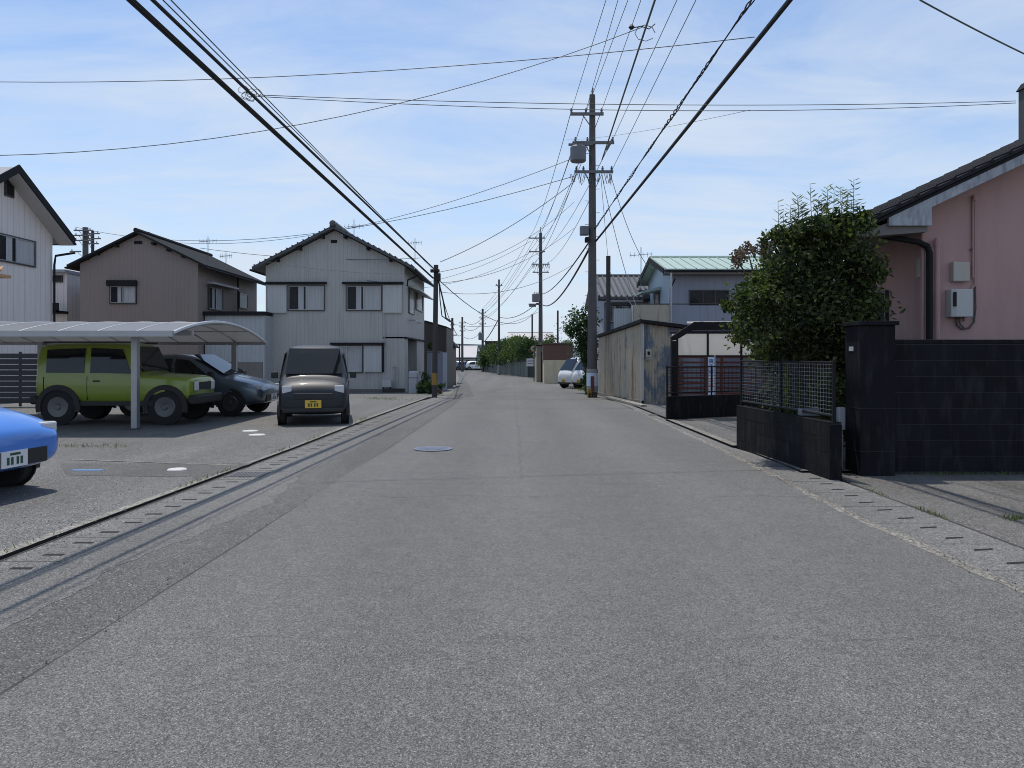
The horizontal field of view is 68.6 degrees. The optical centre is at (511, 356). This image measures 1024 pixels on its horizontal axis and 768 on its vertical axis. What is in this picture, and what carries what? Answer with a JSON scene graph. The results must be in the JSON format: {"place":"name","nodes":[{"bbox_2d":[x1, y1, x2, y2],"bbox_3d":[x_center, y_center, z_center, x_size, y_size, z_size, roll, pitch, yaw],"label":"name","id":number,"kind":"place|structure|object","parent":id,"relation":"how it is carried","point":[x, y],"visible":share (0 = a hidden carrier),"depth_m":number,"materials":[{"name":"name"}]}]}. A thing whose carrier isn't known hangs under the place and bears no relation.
{"place":"outdoors","nodes":[
{"label":"outdoors","id":0,"kind":"place"},
{"bbox_2d":[0,165,76,397],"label":"house","id":1,"kind":"structure","parent":0,"point":[33,228],"depth_m":26.73,"materials":[{"name":"white"}]},
{"bbox_2d":[0,233,35,267],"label":"window","id":2,"kind":"structure","parent":1,"relation":"in","point":[13,249],"depth_m":26.36,"materials":[{"name":"grey glass"}]},
{"bbox_2d":[0,397,426,550],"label":"parking lot","id":3,"kind":"structure","parent":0,"point":[214,435],"depth_m":11.54,"materials":[{"name":"asphalt"}]},
{"bbox_2d":[0,352,36,405],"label":"slat fence","id":4,"kind":"object","parent":3,"relation":"on","point":[20,370],"visible":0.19,"depth_m":21.50,"materials":[{"name":"grey metal"}]},
{"bbox_2d":[0,407,57,486],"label":"hatchback car","id":5,"kind":"object","parent":3,"relation":"on","point":[28,444],"visible":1,"depth_m":7.83,"materials":[{"name":"blue paint"}]},
{"bbox_2d":[30,341,221,424],"bbox_3d":[-8.421,0.550,16.450,3.600,1.760,1.780,0,0,0],"label":"off road car","id":6,"kind":"object","parent":3,"relation":"on","point":[90,379],"visible":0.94,"depth_m":15.74,"materials":[{"name":"green paint"}]},
{"bbox_2d":[0,321,266,428],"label":"carport","id":7,"kind":"object","parent":3,"relation":"on","point":[39,333],"visible":0.97,"depth_m":15.05,"materials":[{"name":"grey"}]},
{"bbox_2d":[60,463,251,476],"bbox_3d":[-4.801,1.435,9.539,2.589,0.001,1.151,0,0,0],"label":"lot patch","id":8,"kind":"object","parent":3,"relation":"on","point":[148,469],"visible":1,"depth_m":9.65,"materials":[{"name":"asphalt"}]},
{"bbox_2d":[4,417,366,552],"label":"weeds on lot","id":9,"kind":"object","parent":3,"relation":"on","point":[191,482],"visible":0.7,"depth_m":11.39,"materials":[{"name":"plant"}]},
{"bbox_2d":[118,354,278,416],"bbox_3d":[-7.913,0.681,18.997,3.883,1.529,2.000,0,0,4],"label":"hatchback car","id":10,"kind":"object","parent":3,"relation":"on","point":[239,389],"visible":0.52,"depth_m":18.27,"materials":[{"name":"grey paint"}]},
{"bbox_2d":[0,398,424,555],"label":"kerb","id":11,"kind":"structure","parent":3,"relation":"on","point":[35,540],"depth_m":7.40,"materials":[{"name":"concrete"}]},
{"bbox_2d":[271,345,355,424],"bbox_3d":[-4.516,0.592,17.240,1.800,1.744,3.376,0,0,-13],"label":"car","id":12,"kind":"object","parent":3,"relation":"on","point":[313,380],"visible":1,"depth_m":15.99,"materials":[{"name":"black paint"}]},
{"bbox_2d":[37,37,753,82],"bbox_3d":[-5.224,-5.520,14.000,18.659,0.920,0.014,0,0,12],"label":"overhead wire","id":13,"kind":"object","parent":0,"point":[420,68],"visible":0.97,"depth_m":13.16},
{"bbox_2d":[349,390,444,396],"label":"yard","id":14,"kind":"structure","parent":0,"point":[371,394],"depth_m":31.33,"materials":[{"name":"concrete"}]},
{"bbox_2d":[52,269,79,321],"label":"house","id":15,"kind":"structure","parent":14,"relation":"on","point":[67,295],"depth_m":34.54,"materials":[{"name":"white"}]},
{"bbox_2d":[64,228,265,353],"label":"house","id":16,"kind":"structure","parent":14,"relation":"on","point":[138,275],"depth_m":33.00,"materials":[{"name":"brown"}]},
{"bbox_2d":[109,286,136,303],"bbox_3d":[-17.094,-2.739,32.970,1.190,0.816,0.060,0,0,0],"label":"window","id":17,"kind":"structure","parent":16,"relation":"in","point":[117,294],"depth_m":32.99,"materials":[{"name":"glass"}]},
{"bbox_2d":[208,285,223,310],"bbox_3d":[-13.786,-2.706,34.908,0.060,1.078,1.736,0,0,0],"label":"window","id":18,"kind":"structure","parent":16,"relation":"in","point":[215,295],"depth_m":34.89,"materials":[{"name":"glass"}]},
{"bbox_2d":[239,292,247,308],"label":"window","id":19,"kind":"structure","parent":16,"relation":"in","point":[243,297],"depth_m":38.54,"materials":[{"name":"glass"}]},
{"bbox_2d":[229,362,262,378],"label":"boundary wall","id":20,"kind":"structure","parent":14,"relation":"on","point":[253,369],"depth_m":30.50,"materials":[{"name":"concrete"}]},
{"bbox_2d":[249,220,432,391],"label":"house","id":21,"kind":"structure","parent":14,"relation":"on","point":[369,321],"depth_m":34.64,"materials":[{"name":"grey"}]},
{"bbox_2d":[288,285,324,310],"bbox_3d":[-9.492,-2.725,34.613,1.707,1.199,0.060,0,0,0],"label":"window","id":22,"kind":"structure","parent":21,"relation":"in","point":[300,297],"depth_m":34.63,"materials":[{"name":"glass"}]},
{"bbox_2d":[331,345,362,372],"bbox_3d":[-7.621,0.092,34.613,1.476,1.291,0.060,0,0,0],"label":"window","id":23,"kind":"structure","parent":21,"relation":"in","point":[353,353],"depth_m":34.63,"materials":[{"name":"glass"}]},
{"bbox_2d":[346,285,381,310],"bbox_3d":[-6.836,-2.725,34.613,1.660,1.199,0.060,0,0,0],"label":"window","id":24,"kind":"structure","parent":21,"relation":"in","point":[358,297],"depth_m":34.63,"materials":[{"name":"glass"}]},
{"bbox_2d":[408,287,414,314],"bbox_3d":[-4.935,-2.736,36.895,0.060,1.242,1.916,0,0,0],"label":"window","id":25,"kind":"structure","parent":21,"relation":"in","point":[411,293],"depth_m":36.92,"materials":[{"name":"glass"}]},
{"bbox_2d":[415,292,422,312],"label":"window","id":26,"kind":"structure","parent":21,"relation":"in","point":[418,298],"depth_m":39.69,"materials":[{"name":"glass"}]},
{"bbox_2d":[408,371,418,392],"bbox_3d":[-4.378,1.135,33.337,0.420,1.024,0.420,0,0,0],"label":"water heater","id":27,"kind":"object","parent":14,"relation":"on","point":[413,377],"visible":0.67,"depth_m":33.14,"materials":[{"name":"white metal"}]},
{"bbox_2d":[424,320,453,388],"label":"house","id":28,"kind":"structure","parent":14,"relation":"on","point":[445,338],"depth_m":44.00,"materials":[{"name":"metal"}]},
{"bbox_2d":[453,341,458,384],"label":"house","id":29,"kind":"structure","parent":14,"relation":"on","point":[455,346],"depth_m":56.44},
{"bbox_2d":[87,360,859,519],"bbox_3d":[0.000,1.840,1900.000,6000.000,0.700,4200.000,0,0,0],"label":"ground","id":30,"kind":"structure","parent":0,"point":[734,446],"depth_m":14.51,"materials":[{"name":"concrete"}]},
{"bbox_2d":[70,227,92,256],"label":"utility pole","id":31,"kind":"object","parent":30,"relation":"on","point":[85,235],"visible":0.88,"depth_m":61.79,"materials":[{"name":"concrete"}]},
{"bbox_2d":[203,311,272,381],"bbox_3d":[-12.425,-0.148,35.540,2.746,3.780,4.120,0,0,0],"label":"annex","id":32,"kind":"object","parent":30,"relation":"on","point":[260,323],"visible":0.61,"depth_m":33.60,"materials":[{"name":"metal"}]},
{"bbox_2d":[427,351,446,391],"bbox_3d":[-3.853,0.748,38.730,0.795,2.045,2.540,0,0,0],"label":"panel fence","id":33,"kind":"object","parent":30,"relation":"on","point":[442,369],"visible":0.62,"depth_m":37.50,"materials":[{"name":"metal"}]},
{"bbox_2d":[430,265,451,397],"bbox_3d":[-2.782,-0.955,31.380,0.599,5.092,6.301,0,0,0],"label":"utility pole","id":34,"kind":"object","parent":30,"relation":"on","point":[437,277],"visible":0.94,"depth_m":28.45,"materials":[{"name":"concrete"}]},
{"bbox_2d":[126,0,432,278],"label":"overhead wire","id":35,"kind":"object","parent":34,"relation":"attached to","point":[159,28],"visible":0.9,"depth_m":10.83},
{"bbox_2d":[170,0,390,225],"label":"overhead wire","id":36,"kind":"object","parent":34,"relation":"attached to","point":[266,98],"visible":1,"depth_m":10.50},
{"bbox_2d":[162,0,405,240],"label":"overhead wire","id":37,"kind":"object","parent":34,"relation":"attached to","point":[258,94],"visible":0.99,"depth_m":10.19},
{"bbox_2d":[150,0,436,270],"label":"overhead wire","id":38,"kind":"object","parent":34,"relation":"attached to","point":[195,40],"visible":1,"depth_m":10.62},
{"bbox_2d":[456,345,478,361],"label":"house","id":39,"kind":"structure","parent":30,"relation":"on","point":[470,352],"depth_m":127.46,"materials":[{"name":"white metal"}]},
{"bbox_2d":[477,342,492,369],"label":"hedge tree","id":40,"kind":"object","parent":30,"relation":"on","point":[483,360],"visible":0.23,"depth_m":107.50,"materials":[{"name":"green plant"}]},
{"bbox_2d":[501,334,526,363],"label":"hedge tree","id":41,"kind":"object","parent":30,"relation":"on","point":[513,342],"visible":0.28,"depth_m":85.41,"materials":[{"name":"green plant"}]},
{"bbox_2d":[508,332,553,361],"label":"house","id":42,"kind":"structure","parent":30,"relation":"on","point":[528,334],"depth_m":130.56,"materials":[{"name":"paint"}]},
{"bbox_2d":[535,345,542,381],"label":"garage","id":43,"kind":"structure","parent":30,"relation":"on","point":[538,367],"depth_m":64.72,"materials":[{"name":"concrete"}]},
{"bbox_2d":[529,227,549,344],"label":"utility pole","id":44,"kind":"object","parent":30,"relation":"on","point":[536,297],"visible":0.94,"depth_m":72.83,"materials":[{"name":"concrete"}]},
{"bbox_2d":[540,343,572,383],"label":"storage building","id":45,"kind":"structure","parent":30,"relation":"on","point":[555,356],"depth_m":61.47,"materials":[{"name":"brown wood"}]},
{"bbox_2d":[568,88,613,397],"bbox_3d":[2.980,-4.322,28.410,1.737,11.825,0.627,0,0,-13],"label":"utility pole","id":46,"kind":"object","parent":30,"relation":"on","point":[578,153],"visible":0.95,"depth_m":28.38,"materials":[{"name":"concrete"}]},
{"bbox_2d":[76,176,572,240],"bbox_3d":[-13.370,-7.362,39.264,38.150,2.636,0.026,0,0,34],"label":"overhead wire","id":47,"kind":"object","parent":46,"relation":"attached to","point":[359,226],"visible":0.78,"depth_m":34.28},
{"bbox_2d":[191,159,569,243],"bbox_3d":[-9.681,-6.775,36.764,29.177,1.612,0.022,0,0,34],"label":"overhead wire","id":48,"kind":"object","parent":46,"relation":"attached to","point":[386,219],"visible":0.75,"depth_m":33.46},
{"bbox_2d":[601,0,655,159],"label":"overhead wire","id":49,"kind":"object","parent":46,"relation":"attached to","point":[648,19],"visible":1,"depth_m":20.28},
{"bbox_2d":[628,24,654,40],"bbox_3d":[3.205,-8.005,18.500,0.668,0.449,0.160,0,0,0],"label":"cable clamp","id":50,"kind":"object","parent":49,"relation":"attached to","point":[631,27],"visible":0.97,"depth_m":18.49,"materials":[{"name":"metal"}]},
{"bbox_2d":[0,27,642,155],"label":"overhead wire","id":51,"kind":"object","parent":50,"relation":"attached to","point":[318,120],"visible":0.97,"depth_m":17.85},
{"bbox_2d":[612,0,695,168],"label":"overhead wire","id":52,"kind":"object","parent":46,"relation":"attached to","point":[659,74],"visible":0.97,"depth_m":19.68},
{"bbox_2d":[595,0,754,228],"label":"overhead wire","id":53,"kind":"object","parent":46,"relation":"attached to","point":[743,12],"visible":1,"depth_m":14.53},
{"bbox_2d":[596,0,792,241],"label":"overhead wire","id":54,"kind":"object","parent":46,"relation":"attached to","point":[773,20],"visible":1,"depth_m":13.21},
{"bbox_2d":[597,319,687,403],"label":"shed","id":55,"kind":"structure","parent":30,"relation":"on","point":[634,359],"depth_m":23.82,"materials":[{"name":"grey"}]},
{"bbox_2d":[614,256,833,328],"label":"house","id":56,"kind":"structure","parent":30,"relation":"on","point":[684,290],"depth_m":30.99,"materials":[{"name":"grey metal"}]},
{"bbox_2d":[689,290,729,305],"bbox_3d":[8.143,-2.439,30.970,1.661,0.669,0.060,0,0,0],"label":"window","id":57,"kind":"structure","parent":56,"relation":"in","point":[695,296],"depth_m":30.99,"materials":[{"name":"glass"}]},
{"bbox_2d":[683,331,797,395],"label":"garage","id":58,"kind":"structure","parent":30,"relation":"on","point":[718,370],"depth_m":24.50,"materials":[{"name":"metal"}]},
{"bbox_2d":[736,405,841,480],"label":"wall","id":59,"kind":"structure","parent":30,"relation":"on","point":[812,445],"depth_m":9.96,"materials":[{"name":"concrete"}]},
{"bbox_2d":[740,360,835,421],"bbox_3d":[3.784,0.414,10.549,0.036,0.732,3.115,0,0,-3],"label":"fence","id":60,"kind":"object","parent":59,"relation":"on","point":[781,407],"visible":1,"depth_m":10.31,"materials":[{"name":"black metal"}]},
{"bbox_2d":[0,371,1023,767],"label":"road","id":61,"kind":"structure","parent":0,"point":[34,641],"depth_m":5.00,"materials":[{"name":"grey asphalt"}]},
{"bbox_2d":[0,397,428,559],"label":"kerb face","id":62,"kind":"object","parent":61,"relation":"on","point":[82,526],"visible":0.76,"depth_m":7.50},
{"bbox_2d":[0,399,453,630],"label":"gutter strip","id":63,"kind":"object","parent":61,"relation":"on","point":[25,598],"visible":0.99,"depth_m":6.27,"materials":[{"name":"concrete"}]},
{"bbox_2d":[0,373,458,588],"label":"gutter cover","id":64,"kind":"object","parent":61,"relation":"on","point":[69,548],"visible":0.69,"depth_m":6.94,"materials":[{"name":"concrete"}]},
{"bbox_2d":[0,399,426,561],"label":"gutter joint","id":65,"kind":"object","parent":64,"relation":"on","point":[170,496],"visible":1,"depth_m":7.70,"materials":[{"name":"concrete"}]},
{"bbox_2d":[225,471,269,476],"bbox_3d":[-3.292,1.460,9.350,0.420,0.007,0.420,0,0,0],"label":"gutter grate","id":66,"kind":"object","parent":64,"relation":"on","point":[238,474],"visible":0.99,"depth_m":9.31,"materials":[{"name":"metal"}]},
{"bbox_2d":[0,399,460,695],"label":"road joint","id":67,"kind":"object","parent":61,"relation":"on","point":[15,684],"visible":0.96,"depth_m":4.64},
{"bbox_2d":[2,405,845,561],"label":"gutter joints","id":68,"kind":"object","parent":61,"relation":"on","point":[217,479],"visible":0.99,"depth_m":8.97,"materials":[{"name":"concrete"}]},
{"bbox_2d":[413,446,451,450],"bbox_3d":[-1.256,1.457,11.919,0.620,0.010,0.620,0,0,0],"label":"manhole cover","id":69,"kind":"object","parent":61,"relation":"on","point":[433,448],"visible":1,"depth_m":11.93,"materials":[{"name":"metal"}]},
{"bbox_2d":[460,317,464,371],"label":"utility pole","id":70,"kind":"object","parent":61,"relation":"on","point":[462,360],"visible":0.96,"depth_m":110.67,"materials":[{"name":"concrete"}]},
{"bbox_2d":[453,381,473,402],"bbox_3d":[-3.039,1.810,45.910,0.904,0.700,43.954,0,0,-4],"label":"road patch","id":71,"kind":"object","parent":61,"relation":"on","point":[462,389],"visible":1,"depth_m":37.20,"materials":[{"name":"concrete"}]},
{"bbox_2d":[478,309,485,371],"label":"utility pole","id":72,"kind":"object","parent":61,"relation":"on","point":[480,336],"visible":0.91,"depth_m":110.45,"materials":[{"name":"concrete"}]},
{"bbox_2d":[486,337,505,368],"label":"hedge tree","id":73,"kind":"object","parent":61,"relation":"on","point":[489,352],"visible":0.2,"depth_m":97.94,"materials":[{"name":"green plant"}]},
{"bbox_2d":[495,279,501,374],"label":"utility pole","id":74,"kind":"object","parent":61,"relation":"on","point":[498,285],"visible":0.97,"depth_m":91.31,"materials":[{"name":"concrete"}]},
{"bbox_2d":[488,337,510,365],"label":"hedge tree","id":75,"kind":"object","parent":61,"relation":"on","point":[495,356],"visible":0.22,"depth_m":93.49,"materials":[{"name":"green plant"}]},
{"bbox_2d":[495,334,521,363],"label":"hedge tree","id":76,"kind":"object","parent":61,"relation":"on","point":[505,345],"visible":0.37,"depth_m":89.11,"materials":[{"name":"green plant"}]},
{"bbox_2d":[485,361,532,376],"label":"panel fence","id":77,"kind":"object","parent":61,"relation":"on","point":[512,368],"visible":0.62,"depth_m":87.92,"materials":[{"name":"metal"}]},
{"bbox_2d":[0,407,1023,677],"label":"loose grit","id":78,"kind":"object","parent":61,"relation":"on","point":[420,429],"visible":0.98,"depth_m":7.45,"materials":[{"name":"gravel"}]},
{"bbox_2d":[10,407,1023,568],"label":"gutter slots","id":79,"kind":"object","parent":61,"relation":"on","point":[390,417],"visible":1,"depth_m":6.98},
{"bbox_2d":[631,409,1023,592],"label":"gutter edge","id":80,"kind":"object","parent":61,"relation":"on","point":[974,570],"visible":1,"depth_m":6.44,"materials":[{"name":"concrete"}]},
{"bbox_2d":[0,0,1023,345],"label":"sky","id":81,"kind":"structure","parent":0,"point":[722,183],"materials":[{"name":"blue"}]},
{"bbox_2d":[549,384,621,404],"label":"shoulder","id":82,"kind":"object","parent":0,"point":[574,389],"visible":0.06,"depth_m":44.27},
{"bbox_2d":[558,357,579,387],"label":"kei van","id":83,"kind":"object","parent":82,"relation":"on","point":[566,372],"visible":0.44,"depth_m":43.84,"materials":[{"name":"white paint"}]},
{"bbox_2d":[572,360,584,388],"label":"kei van","id":84,"kind":"object","parent":82,"relation":"on","point":[577,375],"visible":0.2,"depth_m":42.75,"materials":[{"name":"white paint"}]},
{"bbox_2d":[556,304,602,394],"bbox_3d":[3.483,-0.436,33.492,2.212,4.281,4.211,0,0,-21],"label":"roadside tree","id":85,"kind":"object","parent":82,"relation":"on","point":[576,325],"visible":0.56,"depth_m":34.15,"materials":[{"name":"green plant"}]},
{"bbox_2d":[606,256,610,330],"bbox_3d":[4.135,-1.336,32.200,0.189,6.000,0.189,0,0,0],"label":"steel post","id":86,"kind":"object","parent":82,"relation":"on","point":[608,294],"visible":0.6,"depth_m":32.12,"materials":[{"name":"metal"}]},
{"bbox_2d":[585,274,649,390],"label":"house","id":87,"kind":"structure","parent":82,"relation":"on","point":[619,300],"depth_m":36.99,"materials":[{"name":"tile"}]},
{"bbox_2d":[605,396,646,406],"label":"kerb ramp","id":88,"kind":"structure","parent":82,"relation":"on","point":[628,402],"depth_m":23.52,"materials":[{"name":"concrete"}]},
{"bbox_2d":[678,357,771,395],"bbox_3d":[7.021,0.695,23.340,3.852,1.550,0.080,0,0,0],"label":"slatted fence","id":89,"kind":"object","parent":82,"relation":"on","point":[721,362],"visible":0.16,"depth_m":23.30,"materials":[{"name":"metal"}]},
{"bbox_2d":[597,395,1023,587],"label":"gutter cover","id":90,"kind":"object","parent":82,"relation":"on","point":[998,556],"visible":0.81,"depth_m":6.69,"materials":[{"name":"concrete"}]},
{"bbox_2d":[842,478,1023,548],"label":"gutter joint","id":91,"kind":"object","parent":90,"relation":"on","point":[938,516],"visible":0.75,"depth_m":6.70,"materials":[{"name":"concrete"}]},
{"bbox_2d":[258,96,1011,110],"bbox_3d":[2.439,-3.871,11.300,11.991,0.667,0.010,0,0,-11],"label":"overhead wire","id":92,"kind":"object","parent":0,"point":[629,110],"visible":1,"depth_m":11.21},
{"bbox_2d":[261,95,1008,104],"bbox_3d":[2.439,-3.898,11.300,11.991,0.680,0.010,0,0,-11],"label":"overhead wire","id":93,"kind":"object","parent":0,"point":[607,104],"visible":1,"depth_m":10.98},
{"bbox_2d":[638,321,850,470],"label":"driveway","id":94,"kind":"structure","parent":0,"point":[685,342],"depth_m":17.56,"materials":[{"name":"concrete"}]},
{"bbox_2d":[668,419,736,444],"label":"driveway kerb","id":95,"kind":"structure","parent":94,"relation":"on","point":[708,434],"depth_m":13.97,"materials":[{"name":"concrete"}]},
{"bbox_2d":[708,355,715,394],"bbox_3d":[5.700,0.706,21.400,0.214,1.527,0.029,0,0,0],"label":"banner flag","id":96,"kind":"object","parent":94,"relation":"on","point":[711,361],"visible":0.55,"depth_m":21.40,"materials":[{"name":"fabric"}]},
{"bbox_2d":[666,393,771,421],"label":"wall","id":97,"kind":"structure","parent":94,"relation":"on","point":[696,406],"depth_m":17.78,"materials":[{"name":"concrete"}]},
{"bbox_2d":[666,365,759,396],"bbox_3d":[4.862,0.560,18.000,3.005,0.700,0.039,0,0,-29],"label":"railing","id":98,"kind":"object","parent":97,"relation":"on","point":[704,378],"visible":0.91,"depth_m":17.90,"materials":[{"name":"black metal"}]},
{"bbox_2d":[774,355,844,450],"bbox_3d":[4.256,0.761,10.130,0.923,1.581,0.982,0,0,-27],"label":"shrub","id":99,"kind":"object","parent":94,"relation":"on","point":[828,386],"visible":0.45,"depth_m":9.96,"materials":[{"name":"green plant"}]},
{"bbox_2d":[836,407,844,467],"bbox_3d":[4.278,1.062,9.750,0.084,0.817,0.100,0,0,0],"label":"utility box","id":100,"kind":"object","parent":94,"relation":"on","point":[840,414],"visible":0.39,"depth_m":9.70,"materials":[{"name":"grey plastic"}]},
{"bbox_2d":[728,240,774,392],"bbox_3d":[7.242,-1.009,22.087,1.718,4.963,1.726,0,0,14],"label":"plum tree","id":101,"kind":"object","parent":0,"point":[741,253],"visible":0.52,"depth_m":21.99,"materials":[{"name":"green plant"}]},
{"bbox_2d":[751,363,844,418],"bbox_3d":[4.297,0.758,11.483,1.410,1.455,2.117,0,0,-21],"label":"shrub","id":102,"kind":"object","parent":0,"point":[790,391],"visible":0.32,"depth_m":11.32,"materials":[{"name":"green plant"}]},
{"bbox_2d":[718,178,905,416],"bbox_3d":[4.360,-0.513,11.263,2.438,3.976,2.765,0,0,15],"label":"garden tree","id":103,"kind":"object","parent":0,"point":[808,299],"visible":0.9,"depth_m":10.44,"materials":[{"name":"green plant"}]},
{"bbox_2d":[780,83,1023,338],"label":"house","id":104,"kind":"structure","parent":0,"point":[953,247],"depth_m":11.00,"materials":[{"name":"pink paint"}]},
{"bbox_2d":[869,290,888,320],"bbox_3d":[6.027,0.020,12.700,0.060,2.190,1.290,0,0,0],"label":"window","id":105,"kind":"structure","parent":104,"relation":"in","point":[884,314],"depth_m":12.08,"materials":[{"name":"glass"}]},
{"bbox_2d":[842,473,1023,547],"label":"apron","id":106,"kind":"object","parent":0,"point":[954,500],"visible":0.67,"depth_m":7.96,"materials":[{"name":"concrete"}]},
{"bbox_2d":[842,321,899,475],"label":"gate pier","id":107,"kind":"structure","parent":106,"relation":"on","point":[870,408],"depth_m":9.26,"materials":[{"name":"black stone"}]},
{"bbox_2d":[867,470,1023,520],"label":"weeds by block wall","id":108,"kind":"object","parent":106,"relation":"on","point":[1009,519],"visible":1,"depth_m":7.23,"materials":[{"name":"plant"}]},
{"bbox_2d":[895,339,1023,473],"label":"block wall","id":109,"kind":"structure","parent":106,"relation":"on","point":[959,405],"depth_m":9.42,"materials":[{"name":"concrete"}]},
{"bbox_2d":[919,0,1023,53],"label":"overhead wire","id":110,"kind":"object","parent":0,"point":[946,14],"visible":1,"depth_m":7.99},
{"label":"side street","id":111,"kind":"structure","parent":0,"visible":0},
{"bbox_2d":[509,336,537,367],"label":"hedge tree","id":112,"kind":"object","parent":111,"relation":"on","point":[524,347],"visible":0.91,"depth_m":82.11,"materials":[{"name":"green plant"}]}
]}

